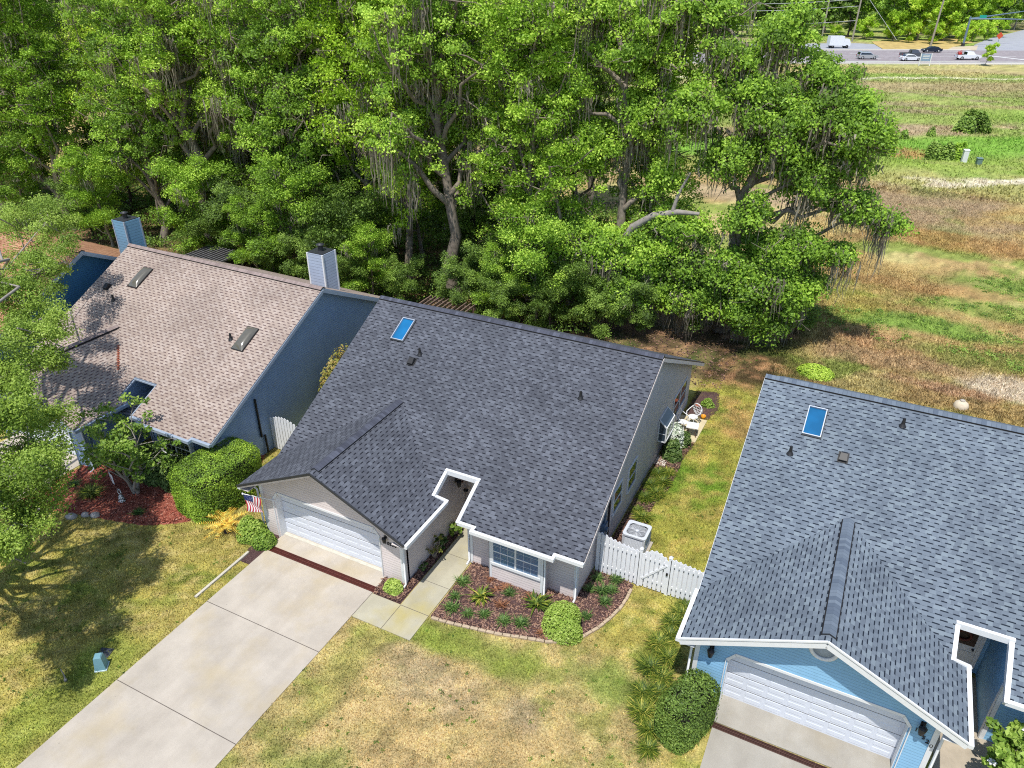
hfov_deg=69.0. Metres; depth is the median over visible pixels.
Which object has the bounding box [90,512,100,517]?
rock
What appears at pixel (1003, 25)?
roadside bush
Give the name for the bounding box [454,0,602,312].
moss tree
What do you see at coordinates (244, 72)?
dark tree
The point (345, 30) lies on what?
woods
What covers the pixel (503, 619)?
grassy plant
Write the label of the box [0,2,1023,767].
ground
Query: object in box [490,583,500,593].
rusty plant
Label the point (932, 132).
field shrub
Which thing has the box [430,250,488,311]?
bushy tree
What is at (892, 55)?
road
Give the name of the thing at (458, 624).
edging block
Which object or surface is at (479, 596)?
spiky plant
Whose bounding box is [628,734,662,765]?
daylily
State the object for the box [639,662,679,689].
daylily
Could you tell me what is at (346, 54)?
sweetgum tree
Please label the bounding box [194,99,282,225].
understorey tree
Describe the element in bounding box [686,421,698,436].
patio table
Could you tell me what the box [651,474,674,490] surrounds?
daylily
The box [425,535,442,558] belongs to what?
bare shrub
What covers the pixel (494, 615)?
front bed mulch
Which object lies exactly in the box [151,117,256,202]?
bushy tree
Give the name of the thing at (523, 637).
edging block
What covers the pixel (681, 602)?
daylily
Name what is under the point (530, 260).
understorey tree
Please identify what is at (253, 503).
house flag
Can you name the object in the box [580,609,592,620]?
grassy plant
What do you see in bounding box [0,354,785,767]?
lawn weeds
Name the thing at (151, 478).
dark shrub
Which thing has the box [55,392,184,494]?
multi stem tree
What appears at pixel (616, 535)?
side bed mulch
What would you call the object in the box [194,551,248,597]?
edging strip
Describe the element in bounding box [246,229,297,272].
bushy tree
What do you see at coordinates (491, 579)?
rusty plant
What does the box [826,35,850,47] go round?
box truck
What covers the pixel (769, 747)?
trench drain
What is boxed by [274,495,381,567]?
garage door
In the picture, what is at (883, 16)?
horizon woods
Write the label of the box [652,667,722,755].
round shrub
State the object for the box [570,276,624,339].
bushy tree
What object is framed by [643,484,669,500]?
daylily
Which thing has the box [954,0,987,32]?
tree
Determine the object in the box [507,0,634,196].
dark tree
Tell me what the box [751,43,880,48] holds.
side road
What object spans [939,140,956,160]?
field bush
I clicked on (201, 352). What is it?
slate blue house
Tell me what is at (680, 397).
window
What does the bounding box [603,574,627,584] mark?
grassy plant
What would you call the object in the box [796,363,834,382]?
bush
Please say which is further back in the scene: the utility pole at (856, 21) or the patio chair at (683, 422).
the utility pole at (856, 21)
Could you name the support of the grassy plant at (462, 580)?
on the front bed mulch at (494, 615)
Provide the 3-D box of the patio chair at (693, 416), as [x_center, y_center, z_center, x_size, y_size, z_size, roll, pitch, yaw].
[8.997,1.491,36.756,0.622,1.084,0.703,-21,36,-33]
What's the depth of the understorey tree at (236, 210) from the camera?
51.34 m
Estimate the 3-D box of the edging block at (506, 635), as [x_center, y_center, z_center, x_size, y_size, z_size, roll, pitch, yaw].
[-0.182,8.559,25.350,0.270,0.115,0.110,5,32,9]
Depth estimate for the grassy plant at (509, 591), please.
26.93 m
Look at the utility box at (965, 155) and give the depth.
85.80 m
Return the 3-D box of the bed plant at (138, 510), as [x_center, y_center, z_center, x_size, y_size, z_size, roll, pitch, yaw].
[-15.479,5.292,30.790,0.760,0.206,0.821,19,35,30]
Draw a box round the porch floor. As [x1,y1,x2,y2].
[956,635,986,670]
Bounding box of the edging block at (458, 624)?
[454,622,461,627]
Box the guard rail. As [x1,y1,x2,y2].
[840,61,1011,64]
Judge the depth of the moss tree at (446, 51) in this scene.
42.79 m
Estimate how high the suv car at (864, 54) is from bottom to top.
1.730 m
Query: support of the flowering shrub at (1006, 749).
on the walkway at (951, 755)
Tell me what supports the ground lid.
on the ground at (912, 256)
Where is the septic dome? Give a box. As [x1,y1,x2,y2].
[953,399,968,410]
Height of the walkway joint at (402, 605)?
0.010 m
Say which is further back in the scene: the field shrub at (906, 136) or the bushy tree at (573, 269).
the field shrub at (906, 136)
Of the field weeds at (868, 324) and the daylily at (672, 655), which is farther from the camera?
the field weeds at (868, 324)
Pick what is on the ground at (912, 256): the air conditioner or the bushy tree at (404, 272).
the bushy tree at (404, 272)
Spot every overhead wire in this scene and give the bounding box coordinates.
[740,0,843,4]
[768,6,855,10]
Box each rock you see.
[65,513,77,519]
[81,512,89,517]
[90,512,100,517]
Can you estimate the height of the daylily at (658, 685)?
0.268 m
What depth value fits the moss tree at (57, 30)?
75.17 m
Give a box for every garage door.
[13,422,75,454]
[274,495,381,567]
[719,657,907,767]
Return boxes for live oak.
[0,0,101,193]
[0,2,70,222]
[180,0,362,232]
[499,0,709,329]
[643,0,919,348]
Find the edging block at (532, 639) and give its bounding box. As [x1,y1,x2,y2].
[528,637,535,641]
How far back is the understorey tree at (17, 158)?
60.65 m
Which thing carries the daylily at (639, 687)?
on the ground at (912, 256)
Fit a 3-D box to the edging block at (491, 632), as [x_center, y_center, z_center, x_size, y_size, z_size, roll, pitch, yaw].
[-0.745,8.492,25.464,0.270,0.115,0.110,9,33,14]
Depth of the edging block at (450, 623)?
25.77 m
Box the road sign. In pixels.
[918,53,932,65]
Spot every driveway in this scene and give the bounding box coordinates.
[0,433,80,508]
[16,550,371,767]
[700,727,810,767]
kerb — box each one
[686,62,1023,64]
[696,48,968,49]
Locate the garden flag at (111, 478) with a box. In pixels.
[108,471,113,484]
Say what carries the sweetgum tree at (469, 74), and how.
on the ground at (912, 256)
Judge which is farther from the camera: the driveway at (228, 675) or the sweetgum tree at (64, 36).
the sweetgum tree at (64, 36)
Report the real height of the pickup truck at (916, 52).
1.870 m
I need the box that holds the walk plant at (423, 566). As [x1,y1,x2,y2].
[418,561,427,570]
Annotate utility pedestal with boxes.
[93,652,109,672]
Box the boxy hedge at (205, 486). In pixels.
[166,435,261,524]
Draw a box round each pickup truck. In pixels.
[899,49,924,56]
[954,51,981,59]
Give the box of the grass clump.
[71,480,107,500]
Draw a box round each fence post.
[636,547,643,585]
[664,556,673,595]
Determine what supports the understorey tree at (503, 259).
on the ground at (912, 256)
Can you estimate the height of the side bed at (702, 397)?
0.093 m
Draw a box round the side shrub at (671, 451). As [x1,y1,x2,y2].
[662,438,682,462]
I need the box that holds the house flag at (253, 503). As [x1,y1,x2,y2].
[242,493,274,511]
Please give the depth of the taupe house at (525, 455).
28.55 m
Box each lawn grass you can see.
[0,447,697,767]
[613,338,822,587]
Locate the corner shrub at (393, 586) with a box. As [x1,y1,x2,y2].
[383,577,403,596]
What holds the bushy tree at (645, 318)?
on the ground at (912, 256)
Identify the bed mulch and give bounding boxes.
[23,454,265,524]
[373,525,458,601]
[432,561,630,639]
[612,442,693,541]
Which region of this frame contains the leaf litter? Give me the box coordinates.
[19,198,746,389]
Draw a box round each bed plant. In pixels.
[67,478,81,487]
[127,506,146,517]
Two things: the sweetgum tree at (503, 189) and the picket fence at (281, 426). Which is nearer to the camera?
the picket fence at (281, 426)
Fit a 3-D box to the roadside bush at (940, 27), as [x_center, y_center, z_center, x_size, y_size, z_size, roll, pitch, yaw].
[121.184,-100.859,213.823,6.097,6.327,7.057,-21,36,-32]
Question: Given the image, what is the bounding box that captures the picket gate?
[639,550,668,592]
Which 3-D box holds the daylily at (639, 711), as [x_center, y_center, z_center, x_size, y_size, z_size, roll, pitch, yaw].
[3.980,9.936,22.679,1.435,0.292,1.401,24,37,35]
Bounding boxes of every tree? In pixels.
[0,0,98,229]
[0,126,51,229]
[0,190,85,572]
[3,0,99,153]
[43,178,112,238]
[44,0,97,117]
[48,141,140,246]
[53,0,196,195]
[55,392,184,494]
[56,0,195,223]
[59,0,204,241]
[64,100,168,212]
[92,0,261,244]
[146,152,243,251]
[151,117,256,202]
[168,210,225,254]
[175,1,256,183]
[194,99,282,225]
[197,172,283,267]
[207,0,325,216]
[211,0,352,260]
[216,194,280,268]
[238,154,337,277]
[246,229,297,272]
[275,223,315,279]
[279,124,393,240]
[292,0,363,199]
[294,0,428,246]
[295,3,400,202]
[297,176,394,279]
[303,224,362,287]
[313,0,463,279]
[336,217,399,294]
[337,250,374,291]
[347,0,520,296]
[351,106,463,261]
[378,252,426,300]
[384,0,481,237]
[416,0,567,242]
[418,141,519,271]
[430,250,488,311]
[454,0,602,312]
[457,228,529,315]
[470,139,591,279]
[470,240,531,318]
[471,3,518,194]
[477,276,527,320]
[483,198,584,322]
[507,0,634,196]
[523,274,576,328]
[530,250,609,330]
[554,206,616,273]
[570,0,723,279]
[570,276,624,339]
[573,2,637,214]
[606,270,661,337]
[677,260,724,332]
[731,0,756,34]
[746,0,783,21]
[764,0,794,20]
[786,0,826,27]
[791,271,825,329]
[811,0,842,35]
[819,1,848,32]
[827,0,875,36]
[853,0,886,26]
[867,0,910,38]
[881,9,908,40]
[892,2,925,36]
[905,0,940,39]
[930,0,966,40]
[931,0,973,37]
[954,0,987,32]
[965,0,992,20]
[976,0,1015,29]
[985,0,1019,26]
[1006,0,1023,29]
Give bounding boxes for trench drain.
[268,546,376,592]
[711,722,826,767]
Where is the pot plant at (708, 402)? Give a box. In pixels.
[700,398,714,408]
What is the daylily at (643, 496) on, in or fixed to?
on the side bed at (672, 465)
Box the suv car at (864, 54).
[856,51,878,58]
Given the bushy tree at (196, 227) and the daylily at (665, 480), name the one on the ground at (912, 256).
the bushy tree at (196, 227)
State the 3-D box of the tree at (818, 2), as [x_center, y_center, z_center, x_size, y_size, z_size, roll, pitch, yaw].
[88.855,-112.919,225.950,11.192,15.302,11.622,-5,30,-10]
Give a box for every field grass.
[570,63,1023,204]
[768,181,1023,426]
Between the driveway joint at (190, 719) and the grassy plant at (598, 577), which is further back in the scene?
the grassy plant at (598, 577)
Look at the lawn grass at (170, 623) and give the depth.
24.52 m
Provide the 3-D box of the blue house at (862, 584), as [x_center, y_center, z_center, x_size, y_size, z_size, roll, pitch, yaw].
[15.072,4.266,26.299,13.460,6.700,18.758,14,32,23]
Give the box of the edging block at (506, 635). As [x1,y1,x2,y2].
[502,633,510,637]
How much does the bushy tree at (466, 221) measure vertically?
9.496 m
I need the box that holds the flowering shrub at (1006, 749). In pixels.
[981,716,1023,767]
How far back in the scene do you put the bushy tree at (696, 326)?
44.14 m
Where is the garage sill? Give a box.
[285,532,381,571]
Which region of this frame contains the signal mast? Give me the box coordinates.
[961,11,1023,45]
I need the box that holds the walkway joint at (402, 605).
[351,552,467,627]
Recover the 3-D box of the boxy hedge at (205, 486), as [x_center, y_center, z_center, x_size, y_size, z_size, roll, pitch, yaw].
[-12.382,3.914,31.376,2.669,2.209,3.669,16,33,26]
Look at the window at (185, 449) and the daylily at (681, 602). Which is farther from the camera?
the window at (185, 449)
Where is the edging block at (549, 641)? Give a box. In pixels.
[545,640,552,643]
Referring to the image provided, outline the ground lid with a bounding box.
[98,647,113,657]
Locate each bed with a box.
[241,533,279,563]
[612,445,693,542]
[683,391,719,419]
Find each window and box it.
[158,434,192,462]
[490,541,540,580]
[611,478,623,517]
[626,455,637,494]
[657,407,674,442]
[672,376,687,413]
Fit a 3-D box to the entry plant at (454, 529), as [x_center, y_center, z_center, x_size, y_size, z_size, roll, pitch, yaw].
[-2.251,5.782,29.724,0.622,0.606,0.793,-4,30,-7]
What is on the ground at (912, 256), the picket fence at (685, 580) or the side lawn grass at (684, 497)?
the side lawn grass at (684, 497)
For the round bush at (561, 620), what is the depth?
25.05 m
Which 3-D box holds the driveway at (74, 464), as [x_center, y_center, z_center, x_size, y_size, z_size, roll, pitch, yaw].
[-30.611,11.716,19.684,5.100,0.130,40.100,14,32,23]
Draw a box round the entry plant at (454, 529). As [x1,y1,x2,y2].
[449,521,462,535]
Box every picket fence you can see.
[269,416,296,449]
[595,532,639,583]
[667,560,703,600]
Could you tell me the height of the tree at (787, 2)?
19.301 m
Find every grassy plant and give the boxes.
[441,596,461,616]
[448,589,466,599]
[452,573,471,587]
[461,606,474,618]
[473,608,493,619]
[495,611,512,627]
[501,585,517,597]
[512,614,530,631]
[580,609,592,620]
[583,581,597,592]
[590,571,604,582]
[591,579,610,596]
[597,595,613,609]
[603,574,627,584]
[606,581,619,593]
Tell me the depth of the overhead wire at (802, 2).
216.57 m
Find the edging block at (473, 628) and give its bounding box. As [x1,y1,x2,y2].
[470,626,477,630]
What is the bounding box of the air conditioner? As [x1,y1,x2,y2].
[621,520,652,552]
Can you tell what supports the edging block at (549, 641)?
on the ground at (912, 256)
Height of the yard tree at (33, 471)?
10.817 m
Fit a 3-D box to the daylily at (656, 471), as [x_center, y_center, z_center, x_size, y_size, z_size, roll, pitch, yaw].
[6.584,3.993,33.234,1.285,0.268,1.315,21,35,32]
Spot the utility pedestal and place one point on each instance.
(101, 662)
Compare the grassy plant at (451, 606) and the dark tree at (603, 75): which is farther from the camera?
the dark tree at (603, 75)
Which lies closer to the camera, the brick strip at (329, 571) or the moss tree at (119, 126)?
the brick strip at (329, 571)
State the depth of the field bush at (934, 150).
87.24 m
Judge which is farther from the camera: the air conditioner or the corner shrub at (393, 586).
the air conditioner
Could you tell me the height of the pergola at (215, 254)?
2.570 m
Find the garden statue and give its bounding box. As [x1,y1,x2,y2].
[117,489,125,502]
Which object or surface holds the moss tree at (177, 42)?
on the ground at (912, 256)
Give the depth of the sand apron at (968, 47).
204.69 m
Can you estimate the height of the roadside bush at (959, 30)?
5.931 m
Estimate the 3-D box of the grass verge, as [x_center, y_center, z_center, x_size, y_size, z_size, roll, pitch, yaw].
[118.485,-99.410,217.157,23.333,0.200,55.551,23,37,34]
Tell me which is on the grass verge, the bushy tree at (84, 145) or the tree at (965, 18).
the tree at (965, 18)
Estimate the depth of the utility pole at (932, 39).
206.38 m
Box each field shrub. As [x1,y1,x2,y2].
[899,129,908,138]
[926,126,935,136]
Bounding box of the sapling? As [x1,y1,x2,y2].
[982,42,1000,65]
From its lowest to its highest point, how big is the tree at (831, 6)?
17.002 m
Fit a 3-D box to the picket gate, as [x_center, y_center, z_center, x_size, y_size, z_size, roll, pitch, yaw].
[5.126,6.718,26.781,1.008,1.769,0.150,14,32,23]
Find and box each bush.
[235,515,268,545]
[541,600,583,645]
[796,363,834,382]
[829,25,844,35]
[853,15,879,38]
[879,142,895,156]
[896,23,919,42]
[921,22,946,43]
[924,140,942,159]
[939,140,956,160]
[951,22,974,42]
[951,109,991,133]
[953,141,967,160]
[962,20,987,40]
[974,20,999,40]
[988,16,1012,36]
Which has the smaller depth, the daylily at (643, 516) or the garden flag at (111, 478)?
the daylily at (643, 516)
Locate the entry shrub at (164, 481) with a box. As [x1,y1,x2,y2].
[154,453,189,492]
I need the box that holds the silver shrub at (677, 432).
[665,422,683,449]
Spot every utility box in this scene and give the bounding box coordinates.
[960,149,970,162]
[975,157,983,164]
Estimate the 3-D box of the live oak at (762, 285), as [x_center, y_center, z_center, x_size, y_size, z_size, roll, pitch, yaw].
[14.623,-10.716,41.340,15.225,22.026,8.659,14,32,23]
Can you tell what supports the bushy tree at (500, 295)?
on the ground at (912, 256)
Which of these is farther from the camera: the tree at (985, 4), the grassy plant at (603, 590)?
the tree at (985, 4)
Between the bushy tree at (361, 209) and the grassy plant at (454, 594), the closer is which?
the grassy plant at (454, 594)
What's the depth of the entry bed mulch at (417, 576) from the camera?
27.49 m
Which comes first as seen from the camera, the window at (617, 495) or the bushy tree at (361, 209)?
the window at (617, 495)
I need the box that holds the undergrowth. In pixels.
[0,145,687,333]
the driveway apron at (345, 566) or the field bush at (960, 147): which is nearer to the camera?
the driveway apron at (345, 566)
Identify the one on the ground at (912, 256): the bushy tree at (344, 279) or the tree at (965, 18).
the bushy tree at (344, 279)
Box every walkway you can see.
[352,528,470,640]
[933,677,993,767]
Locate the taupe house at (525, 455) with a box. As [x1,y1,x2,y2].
[236,295,704,602]
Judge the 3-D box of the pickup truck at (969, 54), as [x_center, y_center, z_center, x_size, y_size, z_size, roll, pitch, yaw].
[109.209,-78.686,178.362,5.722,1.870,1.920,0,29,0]
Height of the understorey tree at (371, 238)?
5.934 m
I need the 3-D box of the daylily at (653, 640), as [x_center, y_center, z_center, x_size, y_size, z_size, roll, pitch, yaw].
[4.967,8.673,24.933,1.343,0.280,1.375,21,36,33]
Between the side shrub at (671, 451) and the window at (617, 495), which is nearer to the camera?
the window at (617, 495)
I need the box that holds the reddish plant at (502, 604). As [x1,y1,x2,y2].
[490,598,510,608]
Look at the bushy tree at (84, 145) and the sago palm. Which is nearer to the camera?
the sago palm
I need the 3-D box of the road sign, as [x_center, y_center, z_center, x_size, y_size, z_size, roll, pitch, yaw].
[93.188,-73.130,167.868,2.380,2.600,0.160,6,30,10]
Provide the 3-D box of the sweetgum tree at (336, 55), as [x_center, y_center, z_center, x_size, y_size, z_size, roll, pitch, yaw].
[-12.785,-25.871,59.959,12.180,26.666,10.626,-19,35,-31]
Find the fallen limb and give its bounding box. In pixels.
[620,173,699,248]
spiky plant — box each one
[466,584,494,605]
[521,589,552,616]
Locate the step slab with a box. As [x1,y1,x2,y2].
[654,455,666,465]
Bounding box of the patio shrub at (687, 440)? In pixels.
[681,430,691,449]
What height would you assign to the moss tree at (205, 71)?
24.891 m
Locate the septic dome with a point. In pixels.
(961, 404)
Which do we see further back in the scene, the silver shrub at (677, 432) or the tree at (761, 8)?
the tree at (761, 8)
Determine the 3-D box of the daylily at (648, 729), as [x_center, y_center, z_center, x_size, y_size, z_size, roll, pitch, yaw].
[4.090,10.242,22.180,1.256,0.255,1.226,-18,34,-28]
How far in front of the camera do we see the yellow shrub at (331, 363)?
35.75 m
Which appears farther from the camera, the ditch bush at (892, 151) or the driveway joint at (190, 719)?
the ditch bush at (892, 151)
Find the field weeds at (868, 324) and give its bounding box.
[809,274,1023,373]
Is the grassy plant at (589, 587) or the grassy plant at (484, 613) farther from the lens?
the grassy plant at (589, 587)
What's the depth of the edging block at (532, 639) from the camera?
25.17 m
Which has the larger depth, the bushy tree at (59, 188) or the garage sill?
the bushy tree at (59, 188)
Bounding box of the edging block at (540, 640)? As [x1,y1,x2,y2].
[536,638,544,642]
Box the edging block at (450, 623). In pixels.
[446,620,453,625]
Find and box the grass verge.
[871,38,972,48]
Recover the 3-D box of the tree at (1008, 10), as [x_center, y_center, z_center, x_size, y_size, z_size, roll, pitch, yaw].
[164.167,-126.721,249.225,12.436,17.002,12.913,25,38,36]
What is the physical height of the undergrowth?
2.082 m
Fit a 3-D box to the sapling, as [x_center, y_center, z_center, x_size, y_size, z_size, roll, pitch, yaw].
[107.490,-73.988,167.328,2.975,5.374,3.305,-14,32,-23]
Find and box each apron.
[273,532,384,586]
[714,694,890,767]
[949,46,977,49]
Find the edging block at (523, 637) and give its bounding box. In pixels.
[519,635,527,639]
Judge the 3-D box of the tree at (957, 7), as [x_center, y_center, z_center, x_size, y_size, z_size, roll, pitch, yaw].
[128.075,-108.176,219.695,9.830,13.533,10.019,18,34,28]
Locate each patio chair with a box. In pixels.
[675,408,689,429]
[686,403,702,422]
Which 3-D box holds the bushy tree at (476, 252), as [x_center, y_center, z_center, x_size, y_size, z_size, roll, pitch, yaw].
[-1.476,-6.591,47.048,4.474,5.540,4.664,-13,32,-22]
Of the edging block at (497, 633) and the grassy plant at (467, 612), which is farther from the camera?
the grassy plant at (467, 612)
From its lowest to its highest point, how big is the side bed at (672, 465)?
0.083 m
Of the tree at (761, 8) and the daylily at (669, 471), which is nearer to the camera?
the daylily at (669, 471)
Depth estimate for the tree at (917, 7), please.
219.01 m
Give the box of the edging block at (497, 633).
[494,632,502,636]
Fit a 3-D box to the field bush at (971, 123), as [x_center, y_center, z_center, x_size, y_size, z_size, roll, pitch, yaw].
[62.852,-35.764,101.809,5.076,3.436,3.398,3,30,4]
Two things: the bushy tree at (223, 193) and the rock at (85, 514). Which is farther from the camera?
the bushy tree at (223, 193)
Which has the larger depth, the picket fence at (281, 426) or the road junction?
the road junction
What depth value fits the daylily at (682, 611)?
26.17 m
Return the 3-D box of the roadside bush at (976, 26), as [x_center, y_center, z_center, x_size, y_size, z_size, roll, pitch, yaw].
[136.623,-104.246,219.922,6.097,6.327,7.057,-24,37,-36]
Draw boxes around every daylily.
[621,691,654,727]
[624,714,659,743]
[625,676,661,710]
[627,504,646,514]
[628,651,667,679]
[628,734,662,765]
[630,507,655,523]
[634,490,660,505]
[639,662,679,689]
[640,475,662,489]
[642,629,681,658]
[642,676,669,708]
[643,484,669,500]
[647,466,673,476]
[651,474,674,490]
[651,639,687,671]
[655,607,683,633]
[656,622,684,648]
[663,465,678,477]
[663,600,687,619]
[673,597,689,609]
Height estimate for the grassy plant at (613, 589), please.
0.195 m
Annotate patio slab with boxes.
[676,415,706,442]
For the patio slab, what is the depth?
36.70 m
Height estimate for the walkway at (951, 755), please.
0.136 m
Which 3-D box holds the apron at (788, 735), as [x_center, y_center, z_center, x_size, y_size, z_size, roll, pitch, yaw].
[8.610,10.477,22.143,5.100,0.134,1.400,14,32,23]
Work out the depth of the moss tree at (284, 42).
49.51 m
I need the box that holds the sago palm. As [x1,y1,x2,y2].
[196,508,247,538]
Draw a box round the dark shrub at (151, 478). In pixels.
[115,443,168,487]
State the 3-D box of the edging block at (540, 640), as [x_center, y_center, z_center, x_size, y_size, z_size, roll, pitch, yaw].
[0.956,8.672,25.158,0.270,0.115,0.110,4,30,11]
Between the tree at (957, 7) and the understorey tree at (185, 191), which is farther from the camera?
the tree at (957, 7)
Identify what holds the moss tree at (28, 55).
on the ground at (912, 256)
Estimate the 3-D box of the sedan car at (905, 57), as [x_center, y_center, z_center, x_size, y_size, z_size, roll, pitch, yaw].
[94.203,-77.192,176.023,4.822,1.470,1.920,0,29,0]
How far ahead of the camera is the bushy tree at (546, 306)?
44.72 m
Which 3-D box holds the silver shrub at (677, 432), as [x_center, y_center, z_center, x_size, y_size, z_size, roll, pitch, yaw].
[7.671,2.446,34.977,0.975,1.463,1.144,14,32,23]
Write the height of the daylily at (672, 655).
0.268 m
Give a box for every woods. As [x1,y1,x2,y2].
[63,9,673,86]
[744,0,1023,21]
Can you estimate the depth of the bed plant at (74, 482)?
32.49 m
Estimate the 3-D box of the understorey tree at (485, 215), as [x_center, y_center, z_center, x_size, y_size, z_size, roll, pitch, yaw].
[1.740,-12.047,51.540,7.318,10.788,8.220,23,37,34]
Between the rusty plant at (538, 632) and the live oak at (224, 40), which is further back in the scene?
the live oak at (224, 40)
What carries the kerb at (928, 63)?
on the ground at (912, 256)
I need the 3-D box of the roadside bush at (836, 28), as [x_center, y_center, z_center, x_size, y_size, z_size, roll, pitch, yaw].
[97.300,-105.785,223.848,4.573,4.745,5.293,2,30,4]
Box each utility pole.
[821,0,829,35]
[851,0,861,41]
[930,0,944,45]
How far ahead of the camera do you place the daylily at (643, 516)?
30.64 m
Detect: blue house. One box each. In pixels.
[0,211,146,361]
[0,243,379,471]
[675,374,1023,767]
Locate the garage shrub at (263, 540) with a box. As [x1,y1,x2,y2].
[251,528,277,550]
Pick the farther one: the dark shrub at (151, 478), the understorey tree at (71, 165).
the understorey tree at (71, 165)
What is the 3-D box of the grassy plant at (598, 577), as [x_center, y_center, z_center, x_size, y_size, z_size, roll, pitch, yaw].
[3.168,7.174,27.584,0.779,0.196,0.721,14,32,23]
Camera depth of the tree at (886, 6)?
224.24 m
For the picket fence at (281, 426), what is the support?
on the ground at (912, 256)
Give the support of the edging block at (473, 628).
on the ground at (912, 256)
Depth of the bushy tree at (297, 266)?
50.01 m
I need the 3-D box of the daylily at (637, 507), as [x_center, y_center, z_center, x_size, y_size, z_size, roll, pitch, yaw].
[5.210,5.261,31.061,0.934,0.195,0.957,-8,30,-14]
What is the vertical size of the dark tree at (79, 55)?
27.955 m
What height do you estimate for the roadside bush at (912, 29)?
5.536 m
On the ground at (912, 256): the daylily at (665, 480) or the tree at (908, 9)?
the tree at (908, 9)
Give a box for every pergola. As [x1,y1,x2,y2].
[185,245,243,265]
[419,295,475,312]
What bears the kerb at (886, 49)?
on the ground at (912, 256)
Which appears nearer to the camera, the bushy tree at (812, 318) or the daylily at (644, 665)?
the daylily at (644, 665)
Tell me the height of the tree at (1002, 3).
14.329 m
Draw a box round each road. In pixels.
[689,49,1023,62]
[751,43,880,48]
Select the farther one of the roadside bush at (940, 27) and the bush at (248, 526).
the roadside bush at (940, 27)
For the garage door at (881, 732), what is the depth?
21.86 m
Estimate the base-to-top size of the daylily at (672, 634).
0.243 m
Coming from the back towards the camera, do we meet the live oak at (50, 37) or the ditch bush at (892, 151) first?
the ditch bush at (892, 151)
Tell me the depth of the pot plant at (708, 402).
38.34 m
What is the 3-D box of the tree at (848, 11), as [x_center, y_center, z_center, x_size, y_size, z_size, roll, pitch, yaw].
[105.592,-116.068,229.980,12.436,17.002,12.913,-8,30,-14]
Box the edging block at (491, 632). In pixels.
[486,630,493,634]
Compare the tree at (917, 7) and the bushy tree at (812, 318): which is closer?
the bushy tree at (812, 318)
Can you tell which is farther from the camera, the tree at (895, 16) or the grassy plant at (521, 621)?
the tree at (895, 16)
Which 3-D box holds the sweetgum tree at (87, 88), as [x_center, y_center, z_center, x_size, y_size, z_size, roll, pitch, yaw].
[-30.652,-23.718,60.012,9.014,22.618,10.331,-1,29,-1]
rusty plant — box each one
[486,576,495,582]
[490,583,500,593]
[500,582,511,589]
[533,628,545,639]
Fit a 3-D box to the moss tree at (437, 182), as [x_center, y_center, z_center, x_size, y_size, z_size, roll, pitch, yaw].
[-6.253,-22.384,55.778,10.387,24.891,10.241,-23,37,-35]
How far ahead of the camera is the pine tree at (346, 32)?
54.38 m
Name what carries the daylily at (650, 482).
on the side bed at (672, 465)
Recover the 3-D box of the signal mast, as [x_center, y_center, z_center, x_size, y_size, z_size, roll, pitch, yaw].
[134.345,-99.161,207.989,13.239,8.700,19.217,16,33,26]
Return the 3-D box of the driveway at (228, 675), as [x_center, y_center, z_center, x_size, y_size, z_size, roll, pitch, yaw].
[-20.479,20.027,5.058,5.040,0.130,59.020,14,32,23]
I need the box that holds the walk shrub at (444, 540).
[435,534,448,550]
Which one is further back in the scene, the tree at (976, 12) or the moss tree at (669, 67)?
the tree at (976, 12)
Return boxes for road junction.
[974,30,1023,50]
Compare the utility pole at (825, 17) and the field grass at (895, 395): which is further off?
the utility pole at (825, 17)
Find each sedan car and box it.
[899,54,919,60]
[921,46,942,52]
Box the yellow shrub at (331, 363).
[318,343,347,390]
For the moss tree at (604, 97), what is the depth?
63.15 m
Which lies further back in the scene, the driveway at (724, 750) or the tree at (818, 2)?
the tree at (818, 2)
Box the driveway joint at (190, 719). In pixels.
[117,601,318,743]
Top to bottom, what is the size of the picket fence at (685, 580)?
1.660 m
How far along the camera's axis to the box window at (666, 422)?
33.57 m
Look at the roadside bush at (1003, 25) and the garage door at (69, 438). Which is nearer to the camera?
the garage door at (69, 438)
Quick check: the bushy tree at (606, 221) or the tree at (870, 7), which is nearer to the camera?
the bushy tree at (606, 221)

